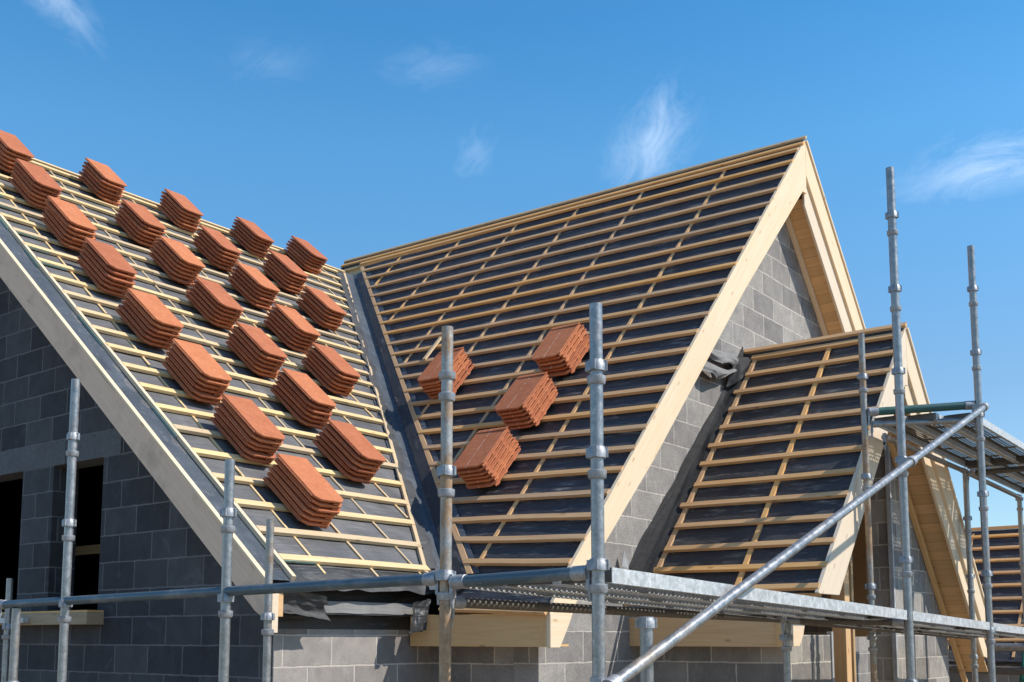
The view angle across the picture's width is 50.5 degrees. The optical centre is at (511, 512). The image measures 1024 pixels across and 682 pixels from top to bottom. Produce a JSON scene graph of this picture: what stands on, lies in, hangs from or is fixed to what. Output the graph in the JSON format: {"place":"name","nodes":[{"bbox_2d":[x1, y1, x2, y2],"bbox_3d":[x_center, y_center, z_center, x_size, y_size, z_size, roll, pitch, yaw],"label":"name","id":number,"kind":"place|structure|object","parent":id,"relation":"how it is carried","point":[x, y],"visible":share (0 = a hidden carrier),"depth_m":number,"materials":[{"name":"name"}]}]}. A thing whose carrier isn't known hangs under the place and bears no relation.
{"place":"outdoors","nodes":[
{"label":"outdoors","id":0,"kind":"place"},
{"bbox_2d":[0,0,1023,529],"label":"sky","id":1,"kind":"structure","parent":0,"point":[349,129],"materials":[{"name":"blue"}]},
{"bbox_2d":[948,525,1023,681],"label":"neighbouring house","id":2,"kind":"structure","parent":0,"point":[1006,589],"depth_m":15.96,"materials":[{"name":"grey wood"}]},
{"label":"ground","id":3,"kind":"structure","parent":0,"visible":0},
{"bbox_2d":[1,578,12,681],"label":"scaffold standard","id":4,"kind":"object","parent":3,"relation":"on","point":[6,627],"visible":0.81,"depth_m":8.46,"materials":[{"name":"metal"}]},
{"bbox_2d":[6,608,20,681],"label":"scaffold standard","id":5,"kind":"object","parent":3,"relation":"on","point":[14,645],"visible":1,"depth_m":6.94,"materials":[{"name":"metal"}]},
{"bbox_2d":[57,379,79,681],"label":"scaffold standard","id":6,"kind":"object","parent":3,"relation":"on","point":[69,522],"visible":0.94,"depth_m":6.67,"materials":[{"name":"metal"}]},
{"bbox_2d":[217,459,236,681],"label":"scaffold standard","id":7,"kind":"object","parent":3,"relation":"on","point":[228,512],"visible":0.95,"depth_m":5.70,"materials":[{"name":"metal"}]},
{"bbox_2d":[260,519,274,681],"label":"scaffold standard","id":8,"kind":"object","parent":3,"relation":"on","point":[267,615],"visible":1,"depth_m":6.61,"materials":[{"name":"metal"}]},
{"bbox_2d":[435,326,455,681],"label":"scaffold standard","id":9,"kind":"object","parent":3,"relation":"on","point":[446,470],"visible":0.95,"depth_m":4.80,"materials":[{"name":"metal"}]},
{"bbox_2d":[0,572,439,615],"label":"scaffold ledger","id":10,"kind":"object","parent":9,"relation":"attached to","point":[426,579],"visible":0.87,"depth_m":5.57,"materials":[{"name":"metal"}]},
{"bbox_2d":[448,564,591,608],"bbox_3d":[0.024,0.312,4.536,0.732,0.166,0.061,-5,-8,37],"label":"scaffold transom","id":11,"kind":"object","parent":9,"relation":"attached to","point":[572,573],"visible":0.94,"depth_m":4.51,"materials":[{"name":"metal"}]},
{"bbox_2d":[0,135,987,681],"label":"unfinished house","id":12,"kind":"structure","parent":3,"relation":"on","point":[724,295],"depth_m":9.95,"materials":[{"name":"concrete"}]},
{"bbox_2d":[40,217,83,251],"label":"clay tile","id":13,"kind":"object","parent":12,"relation":"on","point":[59,238],"visible":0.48,"depth_m":10.83,"materials":[{"name":"ceramic"}]},
{"bbox_2d":[42,212,85,247],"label":"clay tile","id":14,"kind":"object","parent":13,"relation":"on","point":[57,229],"visible":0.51,"depth_m":10.82,"materials":[{"name":"ceramic"}]},
{"bbox_2d":[44,209,86,243],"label":"clay tile","id":15,"kind":"object","parent":14,"relation":"on","point":[62,229],"visible":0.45,"depth_m":10.79,"materials":[{"name":"ceramic"}]},
{"bbox_2d":[46,205,95,239],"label":"clay tile","id":16,"kind":"object","parent":15,"relation":"on","point":[72,232],"visible":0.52,"depth_m":10.78,"materials":[{"name":"ceramic"}]},
{"bbox_2d":[45,200,95,237],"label":"clay tile","id":17,"kind":"object","parent":16,"relation":"on","point":[66,222],"visible":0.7,"depth_m":10.78,"materials":[{"name":"ceramic"}]},
{"bbox_2d":[47,195,96,232],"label":"clay tile","id":18,"kind":"object","parent":17,"relation":"on","point":[72,214],"visible":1,"depth_m":10.87,"materials":[{"name":"ceramic"}]},
{"bbox_2d":[77,259,125,297],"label":"clay tile","id":19,"kind":"object","parent":12,"relation":"on","point":[98,283],"visible":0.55,"depth_m":10.32,"materials":[{"name":"ceramic"}]},
{"bbox_2d":[77,256,128,293],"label":"clay tile","id":20,"kind":"object","parent":19,"relation":"on","point":[97,276],"visible":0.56,"depth_m":10.31,"materials":[{"name":"ceramic"}]},
{"bbox_2d":[80,251,132,289],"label":"clay tile","id":21,"kind":"object","parent":20,"relation":"on","point":[99,271],"visible":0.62,"depth_m":10.30,"materials":[{"name":"ceramic"}]},
{"bbox_2d":[82,248,135,286],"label":"clay tile","id":22,"kind":"object","parent":21,"relation":"on","point":[114,278],"visible":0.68,"depth_m":10.28,"materials":[{"name":"ceramic"}]},
{"bbox_2d":[83,242,136,280],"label":"clay tile","id":23,"kind":"object","parent":22,"relation":"on","point":[105,265],"visible":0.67,"depth_m":10.28,"materials":[{"name":"ceramic"}]},
{"bbox_2d":[84,237,136,275],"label":"clay tile","id":24,"kind":"object","parent":23,"relation":"on","point":[111,256],"visible":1,"depth_m":10.37,"materials":[{"name":"ceramic"}]},
{"bbox_2d":[115,308,170,349],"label":"clay tile","id":25,"kind":"object","parent":12,"relation":"on","point":[134,328],"visible":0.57,"depth_m":9.77,"materials":[{"name":"tile"}]},
{"bbox_2d":[118,304,173,346],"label":"clay tile","id":26,"kind":"object","parent":25,"relation":"on","point":[130,317],"visible":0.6,"depth_m":9.75,"materials":[{"name":"ceramic"}]},
{"bbox_2d":[121,300,176,342],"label":"clay tile","id":27,"kind":"object","parent":26,"relation":"on","point":[142,324],"visible":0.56,"depth_m":9.73,"materials":[{"name":"ceramic"}]},
{"bbox_2d":[123,297,179,338],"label":"clay tile","id":28,"kind":"object","parent":27,"relation":"on","point":[142,317],"visible":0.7,"depth_m":9.71,"materials":[{"name":"tile"}]},
{"bbox_2d":[125,292,181,333],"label":"clay tile","id":29,"kind":"object","parent":28,"relation":"on","point":[149,318],"visible":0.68,"depth_m":9.70,"materials":[{"name":"ceramic"}]},
{"bbox_2d":[127,288,183,329],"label":"clay tile","id":30,"kind":"object","parent":29,"relation":"on","point":[155,308],"visible":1,"depth_m":9.79,"materials":[{"name":"tile"}]},
{"bbox_2d":[162,361,217,405],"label":"clay tile","id":31,"kind":"object","parent":12,"relation":"on","point":[178,379],"visible":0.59,"depth_m":9.27,"materials":[{"name":"ceramic"}]},
{"bbox_2d":[165,357,222,401],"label":"clay tile","id":32,"kind":"object","parent":31,"relation":"on","point":[199,393],"visible":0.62,"depth_m":9.25,"materials":[{"name":"ceramic"}]},
{"bbox_2d":[165,351,222,395],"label":"clay tile","id":33,"kind":"object","parent":32,"relation":"on","point":[190,379],"visible":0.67,"depth_m":9.24,"materials":[{"name":"ceramic"}]},
{"bbox_2d":[168,347,226,392],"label":"clay tile","id":34,"kind":"object","parent":33,"relation":"on","point":[178,358],"visible":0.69,"depth_m":9.22,"materials":[{"name":"ceramic"}]},
{"bbox_2d":[170,343,229,388],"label":"clay tile","id":35,"kind":"object","parent":34,"relation":"on","point":[195,370],"visible":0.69,"depth_m":9.20,"materials":[{"name":"ceramic"}]},
{"bbox_2d":[172,338,231,383],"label":"clay tile","id":36,"kind":"object","parent":35,"relation":"on","point":[202,360],"visible":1,"depth_m":9.30,"materials":[{"name":"ceramic"}]},
{"bbox_2d":[210,417,271,464],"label":"clay tile","id":37,"kind":"object","parent":12,"relation":"on","point":[225,433],"visible":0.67,"depth_m":8.79,"materials":[{"name":"ceramic"}]},
{"bbox_2d":[213,413,275,461],"bbox_3d":[-2.188,-0.615,8.911,0.304,0.043,0.620,9,29,-52],"label":"clay tile","id":38,"kind":"object","parent":37,"relation":"on","point":[248,450],"visible":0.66,"depth_m":8.77,"materials":[{"name":"ceramic"}]},
{"bbox_2d":[214,407,276,454],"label":"clay tile","id":39,"kind":"object","parent":38,"relation":"on","point":[221,414],"visible":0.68,"depth_m":8.77,"materials":[{"name":"ceramic"}]},
{"bbox_2d":[217,402,278,451],"bbox_3d":[-2.153,-0.696,8.881,0.304,0.042,0.620,9,30,-52],"label":"clay tile","id":40,"kind":"object","parent":39,"relation":"on","point":[236,424],"visible":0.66,"depth_m":8.75,"materials":[{"name":"ceramic"}]},
{"bbox_2d":[221,399,282,446],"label":"clay tile","id":41,"kind":"object","parent":40,"relation":"on","point":[251,433],"visible":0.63,"depth_m":8.72,"materials":[{"name":"ceramic"}]},
{"bbox_2d":[222,394,284,442],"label":"clay tile","id":42,"kind":"object","parent":41,"relation":"on","point":[253,417],"visible":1,"depth_m":8.81,"materials":[{"name":"ceramic"}]},
{"bbox_2d":[225,341,277,379],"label":"clay tile","id":43,"kind":"object","parent":12,"relation":"on","point":[244,360],"visible":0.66,"depth_m":10.65,"materials":[{"name":"ceramic"}]},
{"bbox_2d":[227,337,278,375],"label":"clay tile","id":44,"kind":"object","parent":43,"relation":"on","point":[250,361],"visible":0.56,"depth_m":10.63,"materials":[{"name":"ceramic"}]},
{"bbox_2d":[228,333,279,371],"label":"clay tile","id":45,"kind":"object","parent":44,"relation":"on","point":[240,344],"visible":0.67,"depth_m":10.61,"materials":[{"name":"ceramic"}]},
{"bbox_2d":[230,329,282,367],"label":"clay tile","id":46,"kind":"object","parent":45,"relation":"on","point":[252,350],"visible":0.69,"depth_m":10.60,"materials":[{"name":"tile"}]},
{"bbox_2d":[233,326,284,363],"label":"clay tile","id":47,"kind":"object","parent":46,"relation":"on","point":[246,338],"visible":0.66,"depth_m":10.57,"materials":[{"name":"tile"}]},
{"bbox_2d":[235,322,287,359],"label":"clay tile","id":48,"kind":"object","parent":47,"relation":"on","point":[263,342],"visible":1,"depth_m":10.66,"materials":[{"name":"tile"}]},
{"bbox_2d":[263,477,329,528],"bbox_3d":[-1.677,-0.074,8.474,0.620,0.043,0.304,43,21,32],"label":"clay tile","id":49,"kind":"object","parent":12,"relation":"on","point":[277,492],"visible":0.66,"depth_m":8.34,"materials":[{"name":"ceramic"}]},
{"bbox_2d":[267,472,331,524],"bbox_3d":[-1.651,-0.109,8.459,0.304,0.042,0.620,10,28,-50],"label":"clay tile","id":50,"kind":"object","parent":49,"relation":"on","point":[294,504],"visible":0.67,"depth_m":8.31,"materials":[{"name":"ceramic"}]},
{"bbox_2d":[269,467,333,519],"bbox_3d":[-1.629,-0.146,8.444,0.304,0.043,0.620,9,29,-51],"label":"clay tile","id":51,"kind":"object","parent":50,"relation":"on","point":[301,503],"visible":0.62,"depth_m":8.30,"materials":[{"name":"ceramic"}]},
{"bbox_2d":[273,464,340,515],"bbox_3d":[-1.590,-0.173,8.428,0.620,0.042,0.304,43,20,32],"label":"clay tile","id":52,"kind":"object","parent":51,"relation":"on","point":[292,485],"visible":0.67,"depth_m":8.29,"materials":[{"name":"ceramic"}]},
{"bbox_2d":[274,458,341,509],"bbox_3d":[-1.577,-0.218,8.418,0.620,0.042,0.304,44,21,32],"label":"clay tile","id":53,"kind":"object","parent":52,"relation":"on","point":[302,488],"visible":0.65,"depth_m":8.28,"materials":[{"name":"ceramic"}]},
{"bbox_2d":[276,453,342,504],"bbox_3d":[-1.559,-0.255,8.393,0.304,0.042,0.620,9,29,-52],"label":"clay tile","id":54,"kind":"object","parent":53,"relation":"on","point":[310,478],"visible":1,"depth_m":8.36,"materials":[{"name":"ceramic"}]},
{"bbox_2d":[270,388,323,429],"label":"clay tile","id":55,"kind":"object","parent":12,"relation":"on","point":[292,410],"visible":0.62,"depth_m":10.17,"materials":[{"name":"ceramic"}]},
{"bbox_2d":[272,384,327,425],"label":"clay tile","id":56,"kind":"object","parent":55,"relation":"on","point":[279,390],"visible":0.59,"depth_m":10.16,"materials":[{"name":"ceramic"}]},
{"bbox_2d":[275,380,330,421],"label":"clay tile","id":57,"kind":"object","parent":56,"relation":"on","point":[299,404],"visible":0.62,"depth_m":10.14,"materials":[{"name":"ceramic"}]},
{"bbox_2d":[277,376,331,417],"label":"clay tile","id":58,"kind":"object","parent":57,"relation":"on","point":[300,399],"visible":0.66,"depth_m":10.13,"materials":[{"name":"tile"}]},
{"bbox_2d":[278,371,332,412],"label":"clay tile","id":59,"kind":"object","parent":58,"relation":"on","point":[297,390],"visible":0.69,"depth_m":10.12,"materials":[{"name":"tile"}]},
{"bbox_2d":[282,368,335,408],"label":"clay tile","id":60,"kind":"object","parent":59,"relation":"on","point":[309,387],"visible":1,"depth_m":10.21,"materials":[{"name":"tile"}]},
{"bbox_2d":[312,439,370,483],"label":"clay tile","id":61,"kind":"object","parent":12,"relation":"on","point":[332,459],"visible":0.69,"depth_m":9.62,"materials":[{"name":"ceramic"}]},
{"bbox_2d":[315,435,372,479],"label":"clay tile","id":62,"kind":"object","parent":61,"relation":"on","point":[320,439],"visible":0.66,"depth_m":9.61,"materials":[{"name":"ceramic"}]},
{"bbox_2d":[319,432,375,475],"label":"clay tile","id":63,"kind":"object","parent":62,"relation":"on","point":[341,454],"visible":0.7,"depth_m":9.58,"materials":[{"name":"ceramic"}]},
{"bbox_2d":[321,427,379,471],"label":"clay tile","id":64,"kind":"object","parent":63,"relation":"on","point":[338,444],"visible":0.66,"depth_m":9.59,"materials":[{"name":"ceramic"}]},
{"bbox_2d":[324,423,380,466],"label":"clay tile","id":65,"kind":"object","parent":64,"relation":"on","point":[343,442],"visible":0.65,"depth_m":9.58,"materials":[{"name":"ceramic"}]},
{"bbox_2d":[327,419,385,463],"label":"clay tile","id":66,"kind":"object","parent":65,"relation":"on","point":[356,440],"visible":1,"depth_m":9.66,"materials":[{"name":"ceramic"}]},
{"bbox_2d":[466,446,520,488],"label":"clay tile","id":67,"kind":"object","parent":12,"relation":"on","point":[513,457],"visible":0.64,"depth_m":9.70,"materials":[{"name":"ceramic"}]},
{"bbox_2d":[465,441,518,483],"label":"clay tile","id":68,"kind":"object","parent":67,"relation":"on","point":[503,465],"visible":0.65,"depth_m":9.69,"materials":[{"name":"ceramic"}]},
{"bbox_2d":[462,437,516,480],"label":"clay tile","id":69,"kind":"object","parent":68,"relation":"on","point":[503,456],"visible":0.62,"depth_m":9.67,"materials":[{"name":"ceramic"}]},
{"bbox_2d":[458,434,512,477],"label":"clay tile","id":70,"kind":"object","parent":69,"relation":"on","point":[497,458],"visible":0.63,"depth_m":9.63,"materials":[{"name":"ceramic"}]},
{"bbox_2d":[456,431,510,473],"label":"clay tile","id":71,"kind":"object","parent":70,"relation":"on","point":[490,460],"visible":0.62,"depth_m":9.60,"materials":[{"name":"ceramic"}]},
{"bbox_2d":[453,426,508,469],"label":"clay tile","id":72,"kind":"object","parent":71,"relation":"on","point":[480,448],"visible":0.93,"depth_m":9.71,"materials":[{"name":"ceramic"}]},
{"bbox_2d":[508,390,557,429],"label":"clay tile","id":73,"kind":"object","parent":12,"relation":"on","point":[544,412],"visible":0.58,"depth_m":10.22,"materials":[{"name":"ceramic"}]},
{"bbox_2d":[504,386,556,426],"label":"clay tile","id":74,"kind":"object","parent":73,"relation":"on","point":[539,410],"visible":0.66,"depth_m":10.19,"materials":[{"name":"tile"}]},
{"bbox_2d":[502,382,553,422],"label":"clay tile","id":75,"kind":"object","parent":74,"relation":"on","point":[536,408],"visible":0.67,"depth_m":10.18,"materials":[{"name":"tile"}]},
{"bbox_2d":[500,378,552,418],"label":"clay tile","id":76,"kind":"object","parent":75,"relation":"on","point":[540,395],"visible":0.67,"depth_m":10.16,"materials":[{"name":"ceramic"}]},
{"bbox_2d":[497,375,548,415],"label":"clay tile","id":77,"kind":"object","parent":76,"relation":"on","point":[529,403],"visible":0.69,"depth_m":10.12,"materials":[{"name":"ceramic"}]},
{"bbox_2d":[494,372,547,411],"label":"clay tile","id":78,"kind":"object","parent":77,"relation":"on","point":[520,392],"visible":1,"depth_m":10.21,"materials":[{"name":"ceramic"}]},
{"bbox_2d":[547,342,588,377],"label":"clay tile","id":79,"kind":"object","parent":12,"relation":"on","point":[567,370],"visible":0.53,"depth_m":10.72,"materials":[{"name":"ceramic"}]},
{"bbox_2d":[542,336,588,371],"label":"clay tile","id":80,"kind":"object","parent":79,"relation":"on","point":[576,357],"visible":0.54,"depth_m":10.73,"materials":[{"name":"ceramic"}]},
{"bbox_2d":[538,333,587,370],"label":"clay tile","id":81,"kind":"object","parent":80,"relation":"on","point":[564,363],"visible":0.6,"depth_m":10.69,"materials":[{"name":"ceramic"}]},
{"bbox_2d":[537,329,586,366],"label":"clay tile","id":82,"kind":"object","parent":81,"relation":"on","point":[570,351],"visible":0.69,"depth_m":10.67,"materials":[{"name":"ceramic"}]},
{"bbox_2d":[535,325,583,362],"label":"clay tile","id":83,"kind":"object","parent":82,"relation":"on","point":[572,341],"visible":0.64,"depth_m":10.66,"materials":[{"name":"ceramic"}]},
{"bbox_2d":[531,322,580,360],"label":"clay tile","id":84,"kind":"object","parent":83,"relation":"on","point":[555,342],"visible":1,"depth_m":10.73,"materials":[{"name":"ceramic"}]},
{"bbox_2d":[585,302,609,676],"bbox_3d":[0.341,0.989,4.213,0.150,3.697,0.150,-5,-8,37],"label":"scaffold standard","id":85,"kind":"object","parent":3,"relation":"on","point":[598,565],"visible":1,"depth_m":4.31,"materials":[{"name":"metal"}]},
{"bbox_2d":[590,674,622,681],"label":"swivel coupler","id":86,"kind":"object","parent":85,"relation":"attached to","point":[614,678],"visible":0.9,"depth_m":4.20,"materials":[{"name":"metal"}]},
{"bbox_2d":[617,405,986,681],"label":"scaffold brace","id":87,"kind":"object","parent":86,"relation":"attached to","point":[627,673],"visible":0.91,"depth_m":5.41,"materials":[{"name":"silver metal"}]},
{"bbox_2d":[635,617,656,681],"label":"scaffold standard","id":88,"kind":"object","parent":3,"relation":"on","point":[645,625],"visible":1,"depth_m":4.54,"materials":[{"name":"metal"}]},
{"bbox_2d":[779,617,792,681],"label":"scaffold standard","id":89,"kind":"object","parent":3,"relation":"on","point":[786,639],"visible":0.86,"depth_m":7.58,"materials":[{"name":"metal"}]},
{"bbox_2d":[451,596,786,635],"bbox_3d":[0.814,0.612,6.198,0.055,0.179,3.569,-5,-8,37],"label":"scaffold ledger","id":90,"kind":"object","parent":89,"relation":"attached to","point":[461,602],"visible":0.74,"depth_m":5.59,"materials":[{"name":"metal"}]},
{"bbox_2d":[857,333,877,681],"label":"scaffold standard","id":91,"kind":"object","parent":3,"relation":"on","point":[870,584],"visible":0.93,"depth_m":9.06,"materials":[{"name":"metal"}]},
{"bbox_2d":[885,166,917,681],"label":"scaffold standard","id":92,"kind":"object","parent":3,"relation":"on","point":[898,369],"visible":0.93,"depth_m":7.41,"materials":[{"name":"metal"}]},
{"bbox_2d":[788,617,904,636],"bbox_3d":[2.290,0.785,7.448,0.781,0.170,0.055,-3,-7,26],"label":"scaffold transom","id":93,"kind":"object","parent":92,"relation":"attached to","point":[883,622],"visible":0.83,"depth_m":7.43,"materials":[{"name":"metal"}]},
{"bbox_2d":[459,572,818,619],"bbox_3d":[0.975,0.512,6.199,0.251,0.164,3.645,-5,-8,37],"label":"scaffold plank","id":94,"kind":"object","parent":93,"relation":"on","point":[502,589],"visible":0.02,"depth_m":5.59,"materials":[{"name":"metal"}]},
{"bbox_2d":[506,581,863,619],"bbox_3d":[1.183,0.494,6.040,0.251,0.164,3.645,-5,-8,37],"label":"scaffold plank","id":95,"kind":"object","parent":93,"relation":"on","point":[557,586],"depth_m":5.61,"materials":[{"name":"metal"}]},
{"bbox_2d":[561,567,906,619],"bbox_3d":[1.414,0.473,5.864,0.251,0.164,3.645,-5,-8,37],"label":"scaffold plank","id":96,"kind":"object","parent":93,"relation":"on","point":[629,581],"visible":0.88,"depth_m":5.38,"materials":[{"name":"metal"}]},
{"bbox_2d":[962,472,978,681],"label":"scaffold standard","id":97,"kind":"object","parent":3,"relation":"on","point":[970,576],"visible":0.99,"depth_m":11.43,"materials":[{"name":"metal"}]},
{"bbox_2d":[967,245,995,681],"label":"scaffold standard","id":98,"kind":"object","parent":3,"relation":"on","point":[982,492],"visible":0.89,"depth_m":9.01,"materials":[{"name":"metal"}]},
{"bbox_2d":[867,401,974,425],"bbox_3d":[3.437,-0.835,9.127,0.885,0.204,0.076,0,-7,3],"label":"scaffold transom","id":99,"kind":"object","parent":98,"relation":"attached to","point":[908,409],"visible":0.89,"depth_m":9.11,"materials":[{"name":"metal"}]},
{"bbox_2d":[870,418,975,437],"bbox_3d":[3.472,-0.722,9.160,0.871,0.175,0.056,-1,-7,5],"label":"scaffold transom","id":100,"kind":"object","parent":98,"relation":"attached to","point":[875,424],"visible":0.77,"depth_m":9.15,"materials":[{"name":"metal"}]},
{"bbox_2d":[874,415,989,467],"bbox_3d":[4.067,-0.654,10.374,0.245,0.081,2.810,-5,-8,37],"label":"scaffold plank","id":101,"kind":"object","parent":100,"relation":"on","point":[968,460],"visible":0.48,"depth_m":10.40,"materials":[{"name":"metal"}]},
{"bbox_2d":[907,413,1015,464],"bbox_3d":[4.291,-0.668,10.250,0.245,0.080,2.735,-5,-8,37],"label":"scaffold plank","id":102,"kind":"object","parent":100,"relation":"on","point":[957,442],"visible":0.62,"depth_m":10.22,"materials":[{"name":"metal"}]},
{"bbox_2d":[943,413,1023,462],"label":"scaffold plank","id":103,"kind":"object","parent":100,"relation":"on","point":[999,434],"visible":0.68,"depth_m":10.15,"materials":[{"name":"metal"}]},
{"bbox_2d":[913,611,989,629],"bbox_3d":[3.195,0.818,8.156,0.251,0.118,1.950,-5,-8,37],"label":"scaffold plank","id":104,"kind":"object","parent":98,"relation":"on","point":[934,620],"visible":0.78,"depth_m":8.16,"materials":[{"name":"metal"}]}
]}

